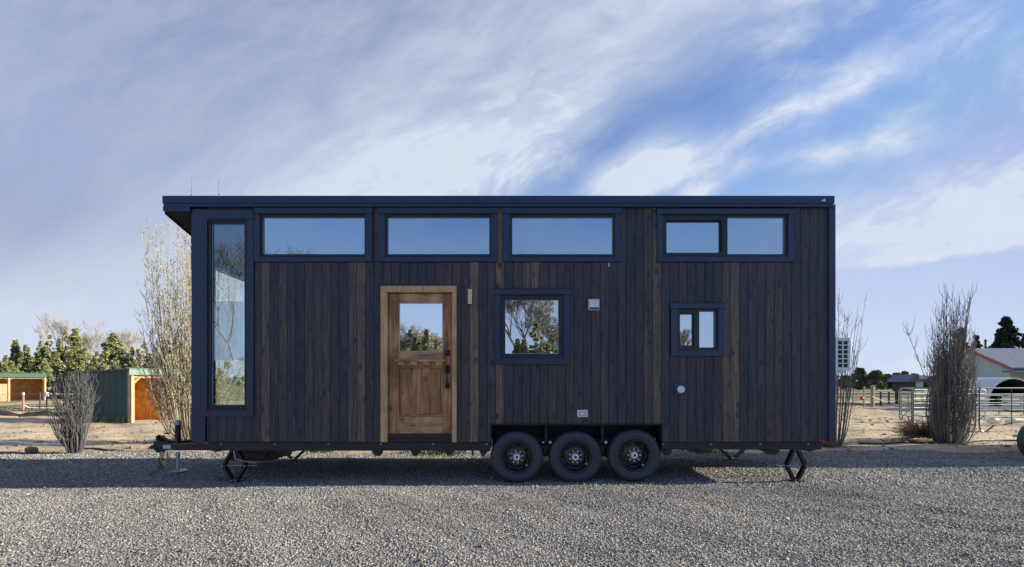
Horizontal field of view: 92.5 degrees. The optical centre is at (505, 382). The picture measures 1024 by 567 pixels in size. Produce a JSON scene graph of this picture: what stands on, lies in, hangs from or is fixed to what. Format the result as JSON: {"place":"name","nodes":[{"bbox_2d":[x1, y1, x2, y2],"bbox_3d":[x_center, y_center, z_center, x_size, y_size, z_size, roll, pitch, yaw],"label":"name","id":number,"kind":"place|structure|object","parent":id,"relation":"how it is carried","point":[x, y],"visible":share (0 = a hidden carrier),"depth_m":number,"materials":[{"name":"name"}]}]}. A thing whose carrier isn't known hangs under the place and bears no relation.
{"place":"outdoors","nodes":[
{"label":"outdoors","id":0,"kind":"place"},
{"bbox_2d":[0,401,1022,566],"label":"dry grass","id":1,"kind":"structure","parent":0,"point":[791,557],"depth_m":6.66,"materials":[{"name":"beige plant"}]},
{"bbox_2d":[0,449,1023,566],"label":"gravel pad","id":2,"kind":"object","parent":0,"point":[568,560],"visible":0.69,"depth_m":5.22,"materials":[{"name":"grey gravel"}]},
{"bbox_2d":[24,447,38,453],"bbox_3d":[-9.816,1.412,10.145,0.234,0.165,0.170,0,0,0],"label":"rock","id":3,"kind":"object","parent":2,"relation":"on","point":[30,450],"visible":0.84,"depth_m":10.10,"materials":[{"name":"grey stone"}]},
{"bbox_2d":[0,404,750,456],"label":"weeds","id":4,"kind":"object","parent":2,"relation":"on","point":[432,453],"visible":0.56,"depth_m":10.37,"materials":[{"name":"beige plant"}]},
{"bbox_2d":[148,196,851,482],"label":"tiny house","id":5,"kind":"structure","parent":2,"relation":"on","point":[563,334],"depth_m":7.10,"materials":[{"name":"brown wood"}]},
{"bbox_2d":[204,209,253,416],"bbox_3d":[-3.989,-1.000,7.113,0.730,2.998,0.123,0,0,0],"label":"window","id":6,"kind":"structure","parent":5,"relation":"in","point":[212,217],"depth_m":7.08,"materials":[{"name":"black metal"}]},
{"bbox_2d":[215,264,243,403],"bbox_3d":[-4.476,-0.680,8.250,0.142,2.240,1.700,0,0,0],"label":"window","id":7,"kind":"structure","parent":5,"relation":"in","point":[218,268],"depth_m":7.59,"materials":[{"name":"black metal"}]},
{"bbox_2d":[252,207,372,261],"bbox_3d":[-2.781,-2.134,7.113,1.734,0.778,0.123,0,0,0],"label":"window","id":8,"kind":"structure","parent":5,"relation":"in","point":[260,213],"depth_m":7.08,"materials":[{"name":"black metal"}]},
{"bbox_2d":[389,294,451,433],"bbox_3d":[-1.238,-0.273,7.123,0.920,2.042,0.131,0,0,0],"label":"door","id":9,"kind":"structure","parent":5,"relation":"in","point":[420,325],"depth_m":7.14,"materials":[{"name":"brown wood"}]},
{"bbox_2d":[377,207,497,261],"bbox_3d":[-0.980,-2.134,7.113,1.752,0.778,0.123,0,0,0],"label":"window","id":10,"kind":"structure","parent":5,"relation":"in","point":[384,213],"depth_m":7.08,"materials":[{"name":"black metal"}]},
{"bbox_2d":[494,288,570,363],"bbox_3d":[0.386,-0.807,7.113,1.110,1.092,0.123,0,0,0],"label":"window","id":11,"kind":"structure","parent":5,"relation":"in","point":[532,325],"depth_m":7.13,"materials":[{"name":"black glass"}]},
{"bbox_2d":[502,207,622,261],"bbox_3d":[0.822,-2.134,7.113,1.734,0.778,0.123,0,0,0],"label":"window","id":12,"kind":"structure","parent":5,"relation":"in","point":[509,213],"depth_m":7.08,"materials":[{"name":"black metal"}]},
{"bbox_2d":[670,302,725,355],"bbox_3d":[2.778,-0.766,7.113,0.802,0.772,0.123,0,0,0],"label":"window","id":13,"kind":"structure","parent":5,"relation":"in","point":[696,328],"depth_m":7.10,"materials":[{"name":"black glass"}]},
{"bbox_2d":[656,208,794,261],"bbox_3d":[3.179,-2.128,7.113,1.995,0.766,0.123,0,0,0],"label":"window","id":14,"kind":"structure","parent":5,"relation":"in","point":[664,215],"depth_m":7.08,"materials":[{"name":"black metal"}]},
{"bbox_2d":[0,449,1023,486],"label":"gravel","id":15,"kind":"structure","parent":2,"relation":"on","point":[184,456],"depth_m":8.20,"materials":[{"name":"grey gravel"}]},
{"bbox_2d":[1016,426,1023,454],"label":"spare wheel","id":16,"kind":"object","parent":2,"relation":"on","point":[1020,440],"visible":1,"depth_m":9.00,"materials":[{"name":"rubber"}]},
{"bbox_2d":[0,485,1023,566],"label":"gravel","id":17,"kind":"structure","parent":0,"point":[18,505],"depth_m":5.10,"materials":[{"name":"grey gravel"}]},
{"bbox_2d":[0,383,1023,453],"bbox_3d":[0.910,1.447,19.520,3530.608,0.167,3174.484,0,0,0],"label":"ground","id":18,"kind":"structure","parent":0,"point":[116,429],"depth_m":14.77,"materials":[{"name":"brown soil"}]},
{"bbox_2d":[0,355,15,372],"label":"juniper tree","id":19,"kind":"object","parent":18,"relation":"on","point":[5,367],"visible":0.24,"depth_m":45.81,"materials":[{"name":"green plant"}]},
{"bbox_2d":[8,338,21,363],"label":"juniper tree","id":20,"kind":"object","parent":18,"relation":"on","point":[15,347],"visible":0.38,"depth_m":51.81,"materials":[{"name":"green plant"}]},
{"bbox_2d":[0,372,46,400],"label":"animal shed","id":21,"kind":"structure","parent":18,"relation":"on","point":[15,386],"depth_m":39.28,"materials":[{"name":"beige wood"}]},
{"bbox_2d":[22,393,24,409],"bbox_3d":[-24.582,1.016,24.980,0.092,0.987,0.092,0,0,23],"label":"marker stake","id":22,"kind":"object","parent":18,"relation":"on","point":[23,394],"visible":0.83,"depth_m":24.95,"materials":[{"name":"white plastic"}]},
{"bbox_2d":[13,344,40,371],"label":"juniper tree","id":23,"kind":"object","parent":18,"relation":"on","point":[23,361],"visible":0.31,"depth_m":47.88,"materials":[{"name":"green plant"}]},
{"bbox_2d":[0,441,63,444],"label":"wooden pole","id":24,"kind":"object","parent":18,"relation":"on","point":[31,443],"visible":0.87,"depth_m":11.18,"materials":[{"name":"wood"}]},
{"bbox_2d":[26,340,44,361],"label":"juniper tree","id":25,"kind":"object","parent":18,"relation":"on","point":[39,345],"visible":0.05,"depth_m":52.64,"materials":[{"name":"green plant"}]},
{"bbox_2d":[0,410,73,416],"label":"soil bank","id":26,"kind":"structure","parent":18,"relation":"on","point":[26,414],"depth_m":21.01,"materials":[{"name":"beige soil"}]},
{"bbox_2d":[11,356,65,395],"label":"juniper tree","id":27,"kind":"object","parent":18,"relation":"on","point":[31,369],"visible":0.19,"depth_m":43.88,"materials":[{"name":"green plant"}]},
{"bbox_2d":[24,392,73,409],"bbox_3d":[-24.159,1.036,25.644,5.100,1.048,0.984,0,0,-18],"label":"paddock fence","id":28,"kind":"object","parent":18,"relation":"on","point":[46,394],"visible":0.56,"depth_m":25.72,"materials":[{"name":"metal"}]},
{"bbox_2d":[35,334,63,370],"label":"juniper tree","id":29,"kind":"object","parent":18,"relation":"on","point":[41,351],"visible":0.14,"depth_m":49.78,"materials":[{"name":"green plant"}]},
{"bbox_2d":[34,352,76,398],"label":"juniper tree","id":30,"kind":"object","parent":18,"relation":"on","point":[49,368],"visible":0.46,"depth_m":44.42,"materials":[{"name":"green plant"}]},
{"bbox_2d":[33,310,82,350],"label":"bare tree","id":31,"kind":"object","parent":18,"relation":"on","point":[58,324],"visible":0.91,"depth_m":61.92,"materials":[{"name":"beige plant"}]},
{"bbox_2d":[39,331,78,370],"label":"juniper tree","id":32,"kind":"object","parent":18,"relation":"on","point":[63,351],"visible":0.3,"depth_m":48.84,"materials":[{"name":"green plant"}]},
{"bbox_2d":[44,371,100,452],"bbox_3d":[-8.967,0.619,10.146,1.015,1.732,0.740,0,0,-23],"label":"pruned shrub","id":33,"kind":"object","parent":18,"relation":"on","point":[77,428],"visible":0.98,"depth_m":10.07,"materials":[{"name":"grey plant"}]},
{"bbox_2d":[63,328,88,361],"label":"juniper tree","id":34,"kind":"object","parent":18,"relation":"on","point":[74,336],"visible":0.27,"depth_m":51.82,"materials":[{"name":"green plant"}]},
{"bbox_2d":[62,342,98,372],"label":"juniper tree","id":35,"kind":"object","parent":18,"relation":"on","point":[87,355],"visible":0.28,"depth_m":46.69,"materials":[{"name":"green plant"}]},
{"bbox_2d":[69,329,107,356],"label":"bare tree","id":36,"kind":"object","parent":18,"relation":"on","point":[88,338],"visible":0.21,"depth_m":65.80,"materials":[{"name":"beige plant"}]},
{"bbox_2d":[64,356,116,397],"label":"juniper tree","id":37,"kind":"object","parent":18,"relation":"on","point":[99,365],"visible":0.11,"depth_m":44.76,"materials":[{"name":"green plant"}]},
{"bbox_2d":[90,351,98,364],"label":"juniper tree","id":38,"kind":"object","parent":18,"relation":"on","point":[93,359],"visible":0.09,"depth_m":57.89,"materials":[{"name":"green plant"}]},
{"bbox_2d":[81,318,130,357],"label":"bare tree","id":39,"kind":"object","parent":18,"relation":"on","point":[92,342],"visible":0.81,"depth_m":63.67,"materials":[{"name":"beige plant"}]},
{"bbox_2d":[84,447,139,451],"bbox_3d":[-8.277,1.447,10.454,2.110,0.084,0.085,0,0,14],"label":"fallen branch","id":40,"kind":"object","parent":18,"relation":"on","point":[107,449],"visible":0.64,"depth_m":10.48,"materials":[{"name":"brown wood"}]},
{"bbox_2d":[97,332,132,368],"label":"juniper tree","id":41,"kind":"object","parent":18,"relation":"on","point":[112,345],"visible":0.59,"depth_m":49.68,"materials":[{"name":"green plant"}]},
{"bbox_2d":[67,368,178,422],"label":"animal shed","id":42,"kind":"structure","parent":18,"relation":"on","point":[120,392],"depth_m":17.88,"materials":[{"name":"green metal"}]},
{"bbox_2d":[116,360,139,368],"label":"juniper tree","id":43,"kind":"object","parent":18,"relation":"on","point":[132,365],"visible":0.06,"depth_m":43.10,"materials":[{"name":"green plant"}]},
{"bbox_2d":[117,325,148,362],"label":"bare tree","id":44,"kind":"object","parent":18,"relation":"on","point":[134,337],"visible":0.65,"depth_m":69.58,"materials":[{"name":"beige plant"}]},
{"bbox_2d":[124,341,155,367],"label":"juniper tree","id":45,"kind":"object","parent":18,"relation":"on","point":[131,355],"visible":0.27,"depth_m":49.50,"materials":[{"name":"green plant"}]},
{"bbox_2d":[157,331,183,396],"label":"juniper tree","id":46,"kind":"object","parent":18,"relation":"on","point":[174,357],"visible":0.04,"depth_m":47.29,"materials":[{"name":"green plant"}]},
{"bbox_2d":[126,199,243,439],"bbox_3d":[-7.610,-1.365,11.814,2.402,5.721,2.285,0,0,0],"label":"poplar clump","id":47,"kind":"object","parent":18,"relation":"on","point":[170,379],"visible":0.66,"depth_m":11.52,"materials":[{"name":"beige plant"}]},
{"bbox_2d":[216,182,219,400],"bbox_3d":[-7.147,-1.800,12.199,0.118,6.560,0.121,0,0,29],"label":"poplar shoot","id":48,"kind":"object","parent":18,"relation":"on","point":[218,298],"visible":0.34,"depth_m":12.19,"materials":[{"name":"grey plant"}]},
{"bbox_2d":[4,412,1017,450],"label":"dirt clods","id":49,"kind":"object","parent":18,"relation":"on","point":[881,439],"visible":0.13,"depth_m":11.76,"materials":[{"name":"brown soil"}]},
{"bbox_2d":[45,438,1008,455],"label":"twig litter","id":50,"kind":"object","parent":18,"relation":"on","point":[844,446],"visible":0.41,"depth_m":10.81,"materials":[{"name":"brown plant"}]},
{"bbox_2d":[220,373,920,386],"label":"wood","id":51,"kind":"object","parent":18,"relation":"on","point":[241,381],"visible":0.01,"depth_m":181.65,"materials":[{"name":"brown wood"}]},
{"bbox_2d":[822,442,838,447],"bbox_3d":[7.158,1.356,10.907,0.517,0.192,0.415,0,0,0],"label":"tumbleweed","id":52,"kind":"object","parent":18,"relation":"on","point":[828,444],"visible":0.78,"depth_m":10.85,"materials":[{"name":"brown plant"}]},
{"bbox_2d":[827,287,867,446],"bbox_3d":[7.438,-0.313,11.118,1.215,3.601,1.298,0,0,43],"label":"bare shrub","id":53,"kind":"object","parent":18,"relation":"on","point":[839,441],"visible":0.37,"depth_m":10.83,"materials":[{"name":"grey plant"}]},
{"bbox_2d":[839,375,856,388],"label":"pine tree","id":54,"kind":"object","parent":18,"relation":"on","point":[845,381],"visible":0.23,"depth_m":104.35,"materials":[{"name":"green plant"}]},
{"bbox_2d":[849,367,866,389],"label":"pine tree","id":55,"kind":"object","parent":18,"relation":"on","point":[860,382],"visible":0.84,"depth_m":94.13,"materials":[{"name":"green plant"}]},
{"bbox_2d":[863,387,864,406],"bbox_3d":[21.229,0.901,29.000,0.083,1.318,0.083,0,0,-22],"label":"fence post","id":56,"kind":"object","parent":18,"relation":"on","point":[864,396],"visible":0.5,"depth_m":28.96,"materials":[{"name":"beige wood"}]},
{"bbox_2d":[870,385,874,406],"bbox_3d":[22.100,0.866,29.500,0.185,1.387,0.185,0,0,-22],"label":"fence post","id":57,"kind":"object","parent":18,"relation":"on","point":[872,393],"visible":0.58,"depth_m":29.43,"materials":[{"name":"beige wood"}]},
{"bbox_2d":[864,370,888,389],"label":"pine tree","id":58,"kind":"object","parent":18,"relation":"on","point":[876,378],"visible":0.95,"depth_m":91.23,"materials":[{"name":"green plant"}]},
{"bbox_2d":[836,393,923,404],"bbox_3d":[25.401,1.092,30.991,10.326,0.872,2.232,0,0,-23],"label":"rail fence","id":59,"kind":"object","parent":18,"relation":"on","point":[872,396],"visible":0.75,"depth_m":30.82,"materials":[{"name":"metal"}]},
{"bbox_2d":[878,374,892,388],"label":"pine tree","id":60,"kind":"object","parent":18,"relation":"on","point":[889,385],"visible":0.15,"depth_m":99.54,"materials":[{"name":"green plant"}]},
{"bbox_2d":[895,391,897,403],"bbox_3d":[25.552,1.061,32.000,0.166,0.998,0.166,0,0,23],"label":"fence post","id":61,"kind":"object","parent":18,"relation":"on","point":[896,397],"visible":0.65,"depth_m":31.93,"materials":[{"name":"metal"}]},
{"bbox_2d":[899,388,911,420],"bbox_3d":[14.940,0.833,18.300,0.042,1.254,1.598,0,0,26],"label":"corral panel","id":62,"kind":"object","parent":18,"relation":"on","point":[905,402],"visible":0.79,"depth_m":18.23,"materials":[{"name":"grey metal"}]},
{"bbox_2d":[886,374,927,390],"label":"barn","id":63,"kind":"structure","parent":18,"relation":"on","point":[907,381],"depth_m":78.16,"materials":[{"name":"metal"}]},
{"bbox_2d":[916,382,922,390],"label":"door","id":64,"kind":"structure","parent":63,"relation":"in","point":[918,384],"depth_m":77.84,"materials":[{"name":"grey"}]},
{"bbox_2d":[901,388,922,414],"bbox_3d":[18.868,0.849,22.195,2.273,1.224,0.053,0,0,-10],"label":"corral panel","id":65,"kind":"object","parent":18,"relation":"on","point":[908,400],"visible":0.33,"depth_m":22.04,"materials":[{"name":"grey metal"}]},
{"bbox_2d":[888,417,952,439],"bbox_3d":[10.367,1.156,12.116,1.583,0.590,1.352,0,0,0],"label":"tumbleweed","id":66,"kind":"object","parent":18,"relation":"on","point":[915,430],"visible":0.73,"depth_m":12.07,"materials":[{"name":"brown plant"}]},
{"bbox_2d":[858,439,1015,444],"bbox_3d":[11.124,1.403,11.584,5.959,0.116,0.253,0,0,-5],"label":"hose","id":67,"kind":"object","parent":18,"relation":"on","point":[931,442],"visible":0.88,"depth_m":11.49,"materials":[{"name":"rubber"}]},
{"bbox_2d":[903,284,980,443],"bbox_3d":[10.439,-0.474,11.646,1.436,3.929,1.310,0,0,-40],"label":"columnar shrub","id":68,"kind":"object","parent":18,"relation":"on","point":[949,400],"visible":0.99,"depth_m":11.52,"materials":[{"name":"grey plant"}]},
{"bbox_2d":[912,387,975,431],"bbox_3d":[13.110,0.804,14.655,1.463,1.313,0.053,0,0,29],"label":"corral panel","id":69,"kind":"object","parent":18,"relation":"on","point":[913,402],"visible":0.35,"depth_m":14.93,"materials":[{"name":"grey metal"}]},
{"bbox_2d":[914,389,985,421],"bbox_3d":[16.178,0.848,17.855,3.178,1.225,0.052,0,0,-9],"label":"corral panel","id":70,"kind":"object","parent":18,"relation":"on","point":[984,407],"visible":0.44,"depth_m":18.03,"materials":[{"name":"grey metal"}]},
{"bbox_2d":[956,327,970,349],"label":"spruce tree","id":71,"kind":"object","parent":18,"relation":"on","point":[966,340],"visible":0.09,"depth_m":47.78,"materials":[{"name":"green plant"}]},
{"bbox_2d":[970,335,983,347],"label":"spruce tree","id":72,"kind":"object","parent":18,"relation":"on","point":[979,345],"visible":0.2,"depth_m":54.78,"materials":[{"name":"green plant"}]},
{"bbox_2d":[932,348,1023,379],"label":"barn","id":73,"kind":"structure","parent":18,"relation":"on","point":[1001,362],"depth_m":31.29,"materials":[{"name":"grey metal"}]},
{"bbox_2d":[986,418,1000,423],"bbox_3d":[16.913,1.328,17.002,0.385,0.216,0.216,0,0,0],"label":"bleached log","id":74,"kind":"object","parent":18,"relation":"on","point":[994,420],"visible":0.98,"depth_m":16.93,"materials":[{"name":"white wood"}]},
{"bbox_2d":[966,378,1023,409],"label":"arched shelter","id":75,"kind":"object","parent":18,"relation":"on","point":[1000,382],"visible":0.43,"depth_m":24.93,"materials":[{"name":"white metal"}]},
{"bbox_2d":[972,394,1023,420],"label":"corral panel","id":76,"kind":"object","parent":18,"relation":"on","point":[998,399],"visible":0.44,"depth_m":18.11,"materials":[{"name":"grey metal"}]},
{"bbox_2d":[978,387,1023,431],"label":"corral panel","id":77,"kind":"object","parent":18,"relation":"on","point":[1011,410],"visible":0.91,"depth_m":14.34,"materials":[{"name":"grey metal"}]},
{"bbox_2d":[986,316,1023,347],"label":"spruce tree","id":78,"kind":"object","parent":18,"relation":"on","point":[1005,335],"visible":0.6,"depth_m":59.54,"materials":[{"name":"green plant"}]},
{"bbox_2d":[1002,418,1023,422],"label":"bleached log","id":79,"kind":"object","parent":18,"relation":"on","point":[1017,420],"visible":0.89,"depth_m":16.93,"materials":[{"name":"white wood"}]},
{"bbox_2d":[0,0,1023,382],"label":"sky","id":80,"kind":"structure","parent":0,"point":[909,114],"materials":[{"name":"blue"}]}
]}

